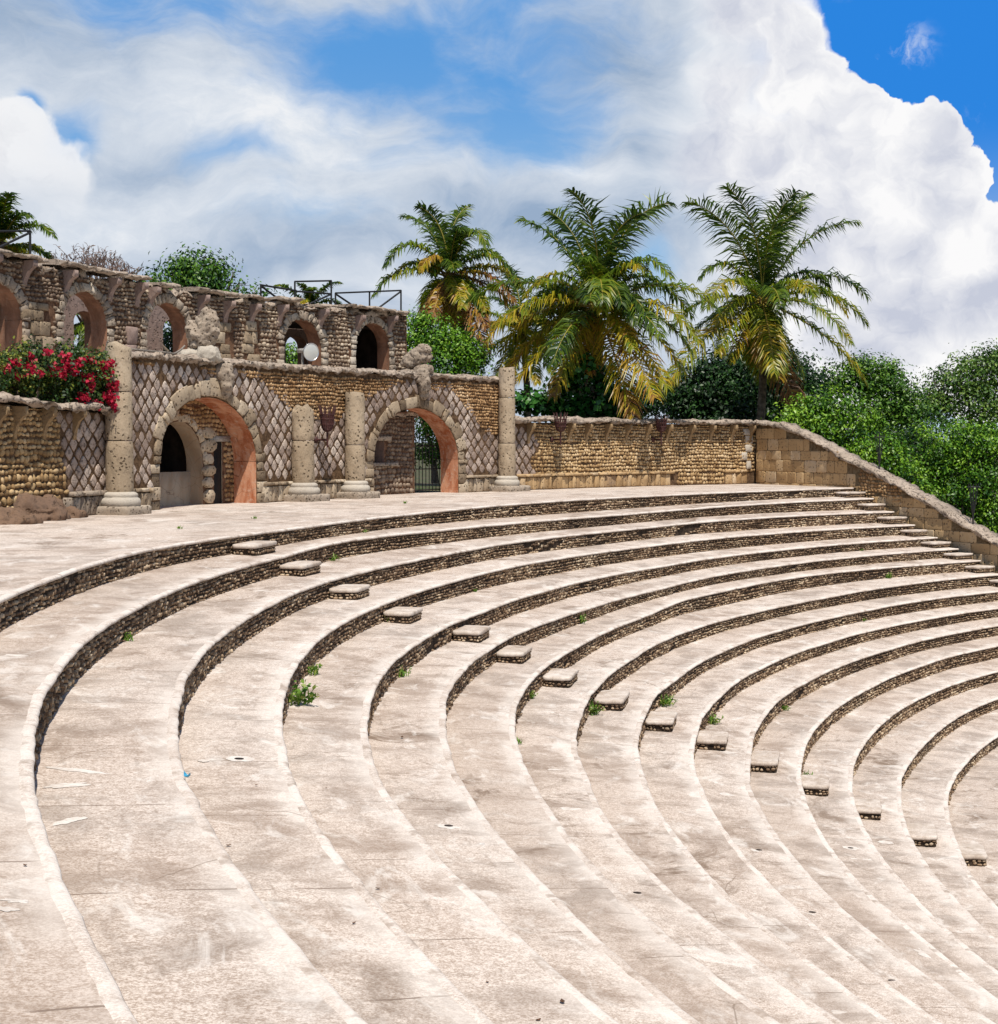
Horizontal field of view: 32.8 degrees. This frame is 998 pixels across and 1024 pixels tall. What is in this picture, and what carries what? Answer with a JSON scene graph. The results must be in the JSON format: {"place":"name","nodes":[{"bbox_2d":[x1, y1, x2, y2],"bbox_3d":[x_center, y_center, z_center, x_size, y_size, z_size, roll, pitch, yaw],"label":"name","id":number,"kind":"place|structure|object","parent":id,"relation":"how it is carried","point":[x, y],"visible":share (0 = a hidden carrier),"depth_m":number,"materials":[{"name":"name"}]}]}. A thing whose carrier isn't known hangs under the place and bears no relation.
{"place":"outdoors","nodes":[
{"label":"outdoors","id":0,"kind":"place"},
{"bbox_2d":[0,484,855,595],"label":"terrace floor","id":1,"kind":"structure","parent":0,"point":[30,553],"depth_m":38.46,"materials":[{"name":"beige stone"}]},
{"bbox_2d":[0,492,87,524],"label":"boulder","id":2,"kind":"object","parent":1,"relation":"on","point":[28,508],"visible":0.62,"depth_m":38.07,"materials":[{"name":"brown stone"}]},
{"bbox_2d":[0,391,112,514],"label":"parapet wall","id":3,"kind":"structure","parent":1,"relation":"on","point":[47,447],"depth_m":39.46,"materials":[{"name":"grey stone"}]},
{"bbox_2d":[0,334,119,413],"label":"flowering shrub","id":4,"kind":"object","parent":3,"relation":"on","point":[28,376],"visible":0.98,"depth_m":39.95,"materials":[{"name":"red plant"}]},
{"bbox_2d":[10,380,186,471],"bbox_3d":[-9.100,-1.952,50.602,4.593,3.350,17.581,1,3,24],"label":"gatehouse room","id":5,"kind":"object","parent":1,"relation":"on","point":[173,456],"visible":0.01,"depth_m":48.60,"materials":[{"name":"paint"}]},
{"bbox_2d":[95,341,151,514],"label":"column","id":6,"kind":"structure","parent":1,"relation":"on","point":[120,496],"depth_m":41.33,"materials":[{"name":"grey stone"}]},
{"bbox_2d":[160,400,249,505],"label":"wall","id":7,"kind":"structure","parent":1,"relation":"on","point":[207,477],"depth_m":47.94,"materials":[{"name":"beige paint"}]},
{"bbox_2d":[214,442,221,503],"bbox_3d":[-8.130,-1.115,48.651,0.120,1.843,0.486,1,3,23],"label":"door","id":8,"kind":"structure","parent":7,"relation":"in","point":[217,453],"depth_m":48.67,"materials":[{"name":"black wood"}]},
{"bbox_2d":[95,351,505,510],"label":"arch wall","id":9,"kind":"structure","parent":1,"relation":"on","point":[250,404],"depth_m":50.52,"materials":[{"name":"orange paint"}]},
{"bbox_2d":[132,345,184,354],"bbox_3d":[-8.839,-4.307,44.419,0.258,0.312,3.282,1,3,15],"label":"cable","id":10,"kind":"object","parent":9,"relation":"on","point":[154,351],"visible":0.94,"depth_m":44.05,"materials":[{"name":"grey rubber"}]},
{"bbox_2d":[177,306,221,363],"bbox_3d":[-8.269,-4.838,46.798,1.271,1.631,0.821,0,2,0],"label":"stone sculpture","id":11,"kind":"object","parent":9,"relation":"on","point":[202,330],"visible":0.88,"depth_m":46.57,"materials":[{"name":"beige stone"}]},
{"bbox_2d":[283,404,329,501],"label":"column","id":12,"kind":"structure","parent":9,"relation":"attached to","point":[303,487],"depth_m":50.33,"materials":[{"name":"grey stone"}]},
{"bbox_2d":[297,343,318,363],"bbox_3d":[-5.899,-4.738,51.666,0.550,0.786,0.733,-2,3,-38],"label":"floodlight","id":13,"kind":"object","parent":9,"relation":"on","point":[309,351],"visible":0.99,"depth_m":51.41,"materials":[{"name":"metal"}]},
{"bbox_2d":[313,404,335,446],"bbox_3d":[-5.295,-2.613,51.497,0.720,1.304,0.557,0,2,0],"label":"torch basket","id":14,"kind":"object","parent":9,"relation":"attached to","point":[327,422],"visible":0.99,"depth_m":51.42,"materials":[{"name":"metal"}]},
{"bbox_2d":[336,392,379,498],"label":"column","id":15,"kind":"structure","parent":9,"relation":"attached to","point":[355,485],"depth_m":52.90,"materials":[{"name":"grey stone"}]},
{"bbox_2d":[400,344,433,373],"bbox_3d":[-2.814,-5.110,57.270,1.239,1.146,0.755,0,2,0],"label":"stone sculpture","id":16,"kind":"object","parent":9,"relation":"on","point":[414,358],"visible":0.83,"depth_m":57.03,"materials":[{"name":"beige stone"}]},
{"bbox_2d":[415,433,440,491],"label":"iron gate","id":17,"kind":"structure","parent":9,"relation":"attached to","point":[429,468],"depth_m":58.79,"materials":[{"name":"black metal"}]},
{"bbox_2d":[489,367,530,491],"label":"column","id":18,"kind":"structure","parent":9,"relation":"attached to","point":[506,480],"depth_m":60.15,"materials":[{"name":"grey stone"}]},
{"bbox_2d":[374,411,418,494],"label":"pier","id":19,"kind":"structure","parent":1,"relation":"on","point":[394,464],"depth_m":57.14,"materials":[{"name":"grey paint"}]},
{"bbox_2d":[505,415,758,489],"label":"boundary wall","id":20,"kind":"structure","parent":1,"relation":"on","point":[599,452],"depth_m":66.30,"materials":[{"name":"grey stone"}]},
{"bbox_2d":[550,412,567,444],"bbox_3d":[2.217,-3.083,62.588,0.658,1.226,0.637,0,2,0],"label":"torch basket","id":21,"kind":"object","parent":20,"relation":"attached to","point":[560,430],"visible":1,"depth_m":62.45,"materials":[{"name":"metal"}]},
{"bbox_2d":[652,414,667,444],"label":"torch basket","id":22,"kind":"object","parent":20,"relation":"attached to","point":[661,426],"visible":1,"depth_m":66.69,"materials":[{"name":"metal"}]},
{"bbox_2d":[0,0,997,442],"label":"sky","id":23,"kind":"structure","parent":0,"point":[292,138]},
{"bbox_2d":[195,443,997,558],"bbox_3d":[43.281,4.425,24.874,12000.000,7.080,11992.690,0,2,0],"label":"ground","id":24,"kind":"structure","parent":0,"point":[435,486],"depth_m":374.90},
{"bbox_2d":[0,191,57,258],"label":"coconut palm","id":25,"kind":"object","parent":24,"relation":"on","point":[9,221],"visible":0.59,"depth_m":64.94,"materials":[{"name":"green plant"}]},
{"bbox_2d":[74,313,84,356],"bbox_3d":[-15.350,-4.260,62.695,2.067,7.098,3.463,2,3,33],"label":"tree","id":26,"kind":"object","parent":24,"relation":"on","point":[79,328],"visible":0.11,"depth_m":62.29,"materials":[{"name":"green plant"}]},
{"bbox_2d":[163,324,172,352],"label":"bush","id":27,"kind":"object","parent":24,"relation":"on","point":[167,339],"visible":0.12,"depth_m":67.50,"materials":[{"name":"green plant"}]},
{"bbox_2d":[0,248,409,410],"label":"gallery wall","id":28,"kind":"structure","parent":24,"relation":"on","point":[37,292],"depth_m":54.36,"materials":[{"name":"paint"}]},
{"bbox_2d":[0,230,30,253],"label":"railing","id":29,"kind":"object","parent":28,"relation":"on","point":[19,237],"visible":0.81,"depth_m":49.26,"materials":[{"name":"black metal"}]},
{"bbox_2d":[48,243,143,278],"bbox_3d":[-13.880,-8.361,58.099,3.731,1.950,2.917,0,2,0],"label":"dry shrub","id":30,"kind":"object","parent":28,"relation":"on","point":[88,260],"visible":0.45,"depth_m":57.70,"materials":[{"name":"brown plant"}]},
{"bbox_2d":[260,284,296,296],"bbox_3d":[-7.829,-7.691,60.186,0.078,0.652,1.883,2,3,35],"label":"railing","id":31,"kind":"object","parent":28,"relation":"on","point":[265,289],"visible":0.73,"depth_m":59.80,"materials":[{"name":"black metal"}]},
{"bbox_2d":[294,280,331,303],"bbox_3d":[-6.752,-7.938,61.665,0.077,1.137,2.006,2,3,37],"label":"railing","id":32,"kind":"object","parent":28,"relation":"on","point":[329,294],"visible":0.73,"depth_m":61.80,"materials":[{"name":"black metal"}]},
{"bbox_2d":[335,290,401,310],"bbox_3d":[-4.916,-8.019,63.996,0.097,0.976,3.630,2,3,39],"label":"railing","id":33,"kind":"object","parent":28,"relation":"on","point":[369,292],"visible":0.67,"depth_m":64.25,"materials":[{"name":"black metal"}]},
{"bbox_2d":[133,241,283,351],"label":"tree","id":34,"kind":"object","parent":24,"relation":"on","point":[184,271],"visible":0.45,"depth_m":65.24,"materials":[{"name":"green plant"}]},
{"bbox_2d":[286,341,296,363],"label":"bush","id":35,"kind":"object","parent":24,"relation":"on","point":[291,354],"visible":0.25,"depth_m":73.42,"materials":[{"name":"green plant"}]},
{"bbox_2d":[274,281,343,304],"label":"coconut palm","id":36,"kind":"object","parent":24,"relation":"on","point":[310,297],"visible":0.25,"depth_m":83.14,"materials":[{"name":"green plant"}]},
{"bbox_2d":[414,416,440,483],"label":"bush","id":37,"kind":"object","parent":24,"relation":"on","point":[423,428],"visible":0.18,"depth_m":79.80,"materials":[{"name":"green plant"}]},
{"bbox_2d":[370,200,527,374],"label":"coconut palm","id":38,"kind":"object","parent":24,"relation":"on","point":[453,289],"visible":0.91,"depth_m":72.76,"materials":[{"name":"green plant"}]},
{"bbox_2d":[407,304,501,375],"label":"tree","id":39,"kind":"object","parent":24,"relation":"on","point":[462,352],"visible":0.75,"depth_m":70.21,"materials":[{"name":"green plant"}]},
{"bbox_2d":[469,262,570,422],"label":"coconut palm","id":40,"kind":"object","parent":24,"relation":"on","point":[535,379],"visible":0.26,"depth_m":87.07,"materials":[{"name":"green plant"}]},
{"bbox_2d":[506,346,646,422],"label":"sea grape","id":41,"kind":"object","parent":24,"relation":"on","point":[580,404],"visible":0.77,"depth_m":67.95,"materials":[{"name":"green plant"}]},
{"bbox_2d":[462,186,722,425],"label":"coconut palm","id":42,"kind":"object","parent":24,"relation":"on","point":[590,299],"visible":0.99,"depth_m":67.37,"materials":[{"name":"green plant"}]},
{"bbox_2d":[538,353,687,423],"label":"tree","id":43,"kind":"object","parent":24,"relation":"on","point":[651,409],"visible":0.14,"depth_m":85.35,"materials":[{"name":"green plant"}]},
{"bbox_2d":[644,335,844,433],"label":"tree","id":44,"kind":"object","parent":24,"relation":"on","point":[721,389],"visible":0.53,"depth_m":88.78,"materials":[{"name":"green plant"}]},
{"bbox_2d":[663,181,871,428],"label":"coconut palm","id":45,"kind":"object","parent":24,"relation":"on","point":[761,326],"visible":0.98,"depth_m":80.43,"materials":[{"name":"green plant"}]},
{"bbox_2d":[760,374,897,455],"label":"bush","id":46,"kind":"object","parent":24,"relation":"on","point":[825,419],"visible":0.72,"depth_m":74.46,"materials":[{"name":"green plant"}]},
{"bbox_2d":[755,420,997,572],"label":"stair wall","id":47,"kind":"structure","parent":24,"relation":"on","point":[791,453],"depth_m":64.84,"materials":[{"name":"beige stone"}]},
{"bbox_2d":[874,432,884,468],"bbox_3d":[14.405,-2.262,64.264,0.436,1.550,0.429,0,2,0],"label":"torch stand","id":48,"kind":"object","parent":47,"relation":"on","point":[879,454],"visible":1,"depth_m":64.24,"materials":[{"name":"black metal"}]},
{"bbox_2d":[967,483,978,523],"bbox_3d":[16.924,-0.250,60.552,0.436,1.530,0.429,0,2,0],"label":"torch stand","id":49,"kind":"object","parent":47,"relation":"on","point":[973,504],"visible":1,"depth_m":60.54,"materials":[{"name":"black metal"}]},
{"bbox_2d":[810,348,952,462],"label":"tree","id":50,"kind":"object","parent":24,"relation":"on","point":[900,405],"visible":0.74,"depth_m":95.98,"materials":[{"name":"green plant"}]},
{"bbox_2d":[842,421,948,498],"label":"bush","id":51,"kind":"object","parent":24,"relation":"on","point":[892,455],"visible":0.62,"depth_m":73.59,"materials":[{"name":"green plant"}]},
{"bbox_2d":[868,417,995,523],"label":"tree","id":52,"kind":"object","parent":24,"relation":"on","point":[906,431],"visible":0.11,"depth_m":91.62,"materials":[{"name":"green plant"}]},
{"bbox_2d":[902,414,997,532],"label":"tree","id":53,"kind":"object","parent":24,"relation":"on","point":[982,470],"visible":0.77,"depth_m":79.34,"materials":[{"name":"green plant"}]},
{"bbox_2d":[913,338,997,510],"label":"tree","id":54,"kind":"object","parent":24,"relation":"on","point":[970,390],"visible":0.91,"depth_m":111.06,"materials":[{"name":"green plant"}]},
{"bbox_2d":[948,746,997,906],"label":"stage floor","id":55,"kind":"structure","parent":0,"point":[973,808],"depth_m":34.59,"materials":[{"name":"beige stone"}]},
{"bbox_2d":[901,709,997,940],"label":"seating row","id":56,"kind":"object","parent":55,"relation":"on","point":[941,769],"visible":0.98,"depth_m":34.24,"materials":[{"name":"stone"}]},
{"bbox_2d":[906,823,937,846],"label":"step block","id":57,"kind":"structure","parent":56,"relation":"on","point":[923,835],"depth_m":30.37,"materials":[{"name":"beige stone"}]},
{"bbox_2d":[853,682,997,970],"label":"seating row","id":58,"kind":"object","parent":56,"relation":"on","point":[893,758],"visible":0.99,"depth_m":33.20,"materials":[{"name":"stone"}]},
{"bbox_2d":[855,799,881,820],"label":"step block","id":59,"kind":"structure","parent":58,"relation":"on","point":[869,809],"depth_m":30.84,"materials":[{"name":"beige stone"}]},
{"bbox_2d":[803,658,997,997],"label":"seating row","id":60,"kind":"object","parent":58,"relation":"on","point":[840,750],"visible":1,"depth_m":31.27,"materials":[{"name":"stone"}]},
{"bbox_2d":[801,775,829,796],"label":"step block","id":61,"kind":"structure","parent":60,"relation":"on","point":[816,785],"depth_m":31.21,"materials":[{"name":"beige stone"}]},
{"bbox_2d":[750,636,997,1023],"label":"seating row","id":62,"kind":"object","parent":60,"relation":"on","point":[796,732],"visible":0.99,"depth_m":29.64,"materials":[{"name":"stone"}]},
{"bbox_2d":[750,751,779,772],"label":"step block","id":63,"kind":"structure","parent":62,"relation":"on","point":[765,761],"depth_m":31.46,"materials":[{"name":"beige stone"}]},
{"bbox_2d":[694,617,997,1023],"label":"seating row","id":64,"kind":"object","parent":62,"relation":"on","point":[750,713],"visible":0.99,"depth_m":27.77,"materials":[{"name":"stone"}]},
{"bbox_2d":[696,730,728,750],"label":"step block","id":65,"kind":"structure","parent":64,"relation":"on","point":[712,740],"depth_m":31.63,"materials":[{"name":"beige stone"}]},
{"bbox_2d":[708,712,723,724],"bbox_3d":[4.359,4.179,34.406,0.316,0.233,0.294,2,3,37],"label":"weed","id":66,"kind":"object","parent":64,"relation":"on","point":[713,719],"visible":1,"depth_m":34.39,"materials":[{"name":"green plant"}]},
{"bbox_2d":[639,601,997,1023],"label":"seating row","id":67,"kind":"object","parent":64,"relation":"on","point":[682,804],"visible":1,"depth_m":26.42,"materials":[{"name":"stone"}]},
{"bbox_2d":[645,711,676,731],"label":"step block","id":68,"kind":"structure","parent":67,"relation":"on","point":[661,721],"depth_m":31.49,"materials":[{"name":"beige stone"}]},
{"bbox_2d":[658,694,676,706],"bbox_3d":[3.376,3.798,34.331,0.513,0.255,0.452,0,2,0],"label":"weed","id":69,"kind":"object","parent":67,"relation":"on","point":[666,701],"visible":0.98,"depth_m":34.31,"materials":[{"name":"green plant"}]},
{"bbox_2d":[577,586,997,1023],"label":"seating row","id":70,"kind":"object","parent":67,"relation":"on","point":[608,746],"visible":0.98,"depth_m":25.77,"materials":[{"name":"stone"}]},
{"bbox_2d":[588,701,604,714],"bbox_3d":[1.652,3.564,30.914,0.434,0.259,0.398,-2,3,-38],"label":"weed","id":71,"kind":"object","parent":70,"relation":"on","point":[593,710],"visible":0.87,"depth_m":30.89,"materials":[{"name":"green plant"}]},
{"bbox_2d":[594,690,629,710],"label":"step block","id":72,"kind":"structure","parent":70,"relation":"on","point":[613,700],"depth_m":31.57,"materials":[{"name":"beige stone"}]},
{"bbox_2d":[515,572,997,1023],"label":"seating row","id":73,"kind":"object","parent":70,"relation":"on","point":[550,724],"visible":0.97,"depth_m":24.93,"materials":[{"name":"stone"}]},
{"bbox_2d":[528,690,538,698],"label":"weed","id":74,"kind":"object","parent":73,"relation":"on","point":[531,695],"visible":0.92,"depth_m":30.25,"materials":[{"name":"green plant"}]},
{"bbox_2d":[542,668,578,687],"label":"step block","id":75,"kind":"structure","parent":73,"relation":"on","point":[560,678],"depth_m":31.81,"materials":[{"name":"beige stone"}]},
{"bbox_2d":[446,558,980,1023],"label":"seating row","id":76,"kind":"object","parent":73,"relation":"on","point":[488,705],"visible":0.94,"depth_m":21.39,"materials":[{"name":"stone"}]},
{"bbox_2d":[496,645,531,663],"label":"step block","id":77,"kind":"structure","parent":76,"relation":"on","point":[515,654],"depth_m":32.25,"materials":[{"name":"beige stone"}]},
{"bbox_2d":[578,614,586,623],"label":"weed","id":78,"kind":"object","parent":76,"relation":"on","point":[581,621],"visible":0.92,"depth_m":39.09,"materials":[{"name":"green plant"}]},
{"bbox_2d":[369,547,958,1023],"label":"seating row","id":79,"kind":"object","parent":76,"relation":"on","point":[431,797],"visible":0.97,"depth_m":19.26,"materials":[{"name":"stone"}]},
{"bbox_2d":[396,665,412,677],"bbox_3d":[-1.611,2.570,27.441,0.268,0.179,0.389,2,3,35],"label":"weed","id":80,"kind":"object","parent":79,"relation":"on","point":[401,671],"visible":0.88,"depth_m":27.44,"materials":[{"name":"green plant"}]},
{"bbox_2d":[452,625,490,642],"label":"step block","id":81,"kind":"structure","parent":79,"relation":"on","point":[473,633],"depth_m":32.34,"materials":[{"name":"beige stone"}]},
{"bbox_2d":[283,535,937,1023],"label":"seating row","id":82,"kind":"object","parent":79,"relation":"on","point":[451,925],"visible":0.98,"depth_m":16.83,"materials":[{"name":"stone"}]},
{"bbox_2d":[287,679,319,705],"bbox_3d":[-2.581,2.323,21.935,0.522,0.334,0.390,2,3,43],"label":"weed","id":83,"kind":"object","parent":82,"relation":"on","point":[299,694],"visible":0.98,"depth_m":21.89,"materials":[{"name":"green plant"}]},
{"bbox_2d":[305,663,321,675],"bbox_3d":[-2.717,2.285,24.771,0.293,0.171,0.302,-2,3,-39],"label":"weed","id":84,"kind":"object","parent":82,"relation":"on","point":[314,669],"visible":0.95,"depth_m":24.72,"materials":[{"name":"green plant"}]},
{"bbox_2d":[383,606,422,623],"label":"step block","id":85,"kind":"structure","parent":82,"relation":"on","point":[404,615],"depth_m":31.89,"materials":[{"name":"beige stone"}]},
{"bbox_2d":[178,523,914,1023],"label":"seating row","id":86,"kind":"object","parent":82,"relation":"on","point":[370,961],"visible":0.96,"depth_m":15.39,"materials":[{"name":"stone"}]},
{"bbox_2d":[329,584,369,599],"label":"step block","id":87,"kind":"structure","parent":86,"relation":"on","point":[350,592],"depth_m":32.21,"materials":[{"name":"beige stone"}]},
{"bbox_2d":[34,510,893,1023],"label":"seating row","id":88,"kind":"object","parent":86,"relation":"on","point":[182,926],"visible":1,"depth_m":12.08,"materials":[{"name":"stone"}]},
{"bbox_2d":[122,632,134,640],"bbox_3d":[-4.817,1.610,21.980,0.175,0.120,0.176,-1,3,-16],"label":"weed","id":89,"kind":"object","parent":88,"relation":"on","point":[125,638],"visible":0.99,"depth_m":21.97,"materials":[{"name":"green plant"}]},
{"bbox_2d":[279,560,321,576],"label":"step block","id":90,"kind":"structure","parent":88,"relation":"on","point":[304,568],"depth_m":32.67,"materials":[{"name":"beige stone"}]},
{"bbox_2d":[329,552,340,560],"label":"weed","id":91,"kind":"object","parent":88,"relation":"on","point":[333,558],"visible":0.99,"depth_m":36.71,"materials":[{"name":"green plant"}]},
{"bbox_2d":[0,497,873,1023],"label":"seating row","id":92,"kind":"object","parent":88,"relation":"on","point":[54,969],"visible":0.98,"depth_m":16.64,"materials":[{"name":"stone"}]},
{"bbox_2d":[232,541,276,555],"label":"step block","id":93,"kind":"structure","parent":92,"relation":"on","point":[253,548],"depth_m":32.54,"materials":[{"name":"beige stone"}]},
{"bbox_2d":[0,488,853,631],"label":"seating row","id":94,"kind":"object","parent":92,"relation":"on","point":[20,603],"visible":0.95,"depth_m":36.27,"materials":[{"name":"beige stone"}]},
{"bbox_2d":[836,491,865,497],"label":"step block","id":95,"kind":"structure","parent":92,"relation":"on","point":[854,494],"depth_m":63.85,"materials":[{"name":"beige stone"}]},
{"bbox_2d":[857,503,885,510],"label":"step block","id":96,"kind":"structure","parent":88,"relation":"on","point":[873,506],"depth_m":63.01,"materials":[{"name":"beige stone"}]},
{"bbox_2d":[877,516,906,523],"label":"step block","id":97,"kind":"structure","parent":86,"relation":"on","point":[893,520],"depth_m":62.12,"materials":[{"name":"beige stone"}]},
{"bbox_2d":[900,529,927,536],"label":"step block","id":98,"kind":"structure","parent":82,"relation":"on","point":[915,532],"depth_m":61.27,"materials":[{"name":"beige stone"}]},
{"bbox_2d":[920,541,950,547],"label":"step block","id":99,"kind":"structure","parent":79,"relation":"on","point":[937,544],"depth_m":60.37,"materials":[{"name":"beige stone"}]},
{"bbox_2d":[943,552,972,559],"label":"step block","id":100,"kind":"structure","parent":76,"relation":"on","point":[958,556],"depth_m":59.59,"materials":[{"name":"beige stone"}]},
{"bbox_2d":[965,565,994,572],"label":"step block","id":101,"kind":"structure","parent":73,"relation":"on","point":[981,569],"depth_m":58.76,"materials":[{"name":"beige stone"}]},
{"bbox_2d":[989,579,997,586],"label":"step block","id":102,"kind":"structure","parent":70,"relation":"on","point":[994,583],"depth_m":57.97,"materials":[{"name":"beige stone"}]},
{"bbox_2d":[958,843,987,865],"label":"step block","id":103,"kind":"structure","parent":55,"relation":"on","point":[974,854],"depth_m":30.51,"materials":[{"name":"beige stone"}]},
{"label":"gallery floor","id":104,"kind":"structure","parent":0,"visible":0},
{"bbox_2d":[0,295,307,371],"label":"ruined inner wall","id":105,"kind":"structure","parent":104,"relation":"on","point":[158,318],"depth_m":57.91,"materials":[{"name":"paint"}]},
{"bbox_2d":[288,321,376,368],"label":"end room","id":106,"kind":"object","parent":104,"relation":"on","point":[366,351],"visible":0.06,"depth_m":65.26,"materials":[{"name":"paint"}]}
]}

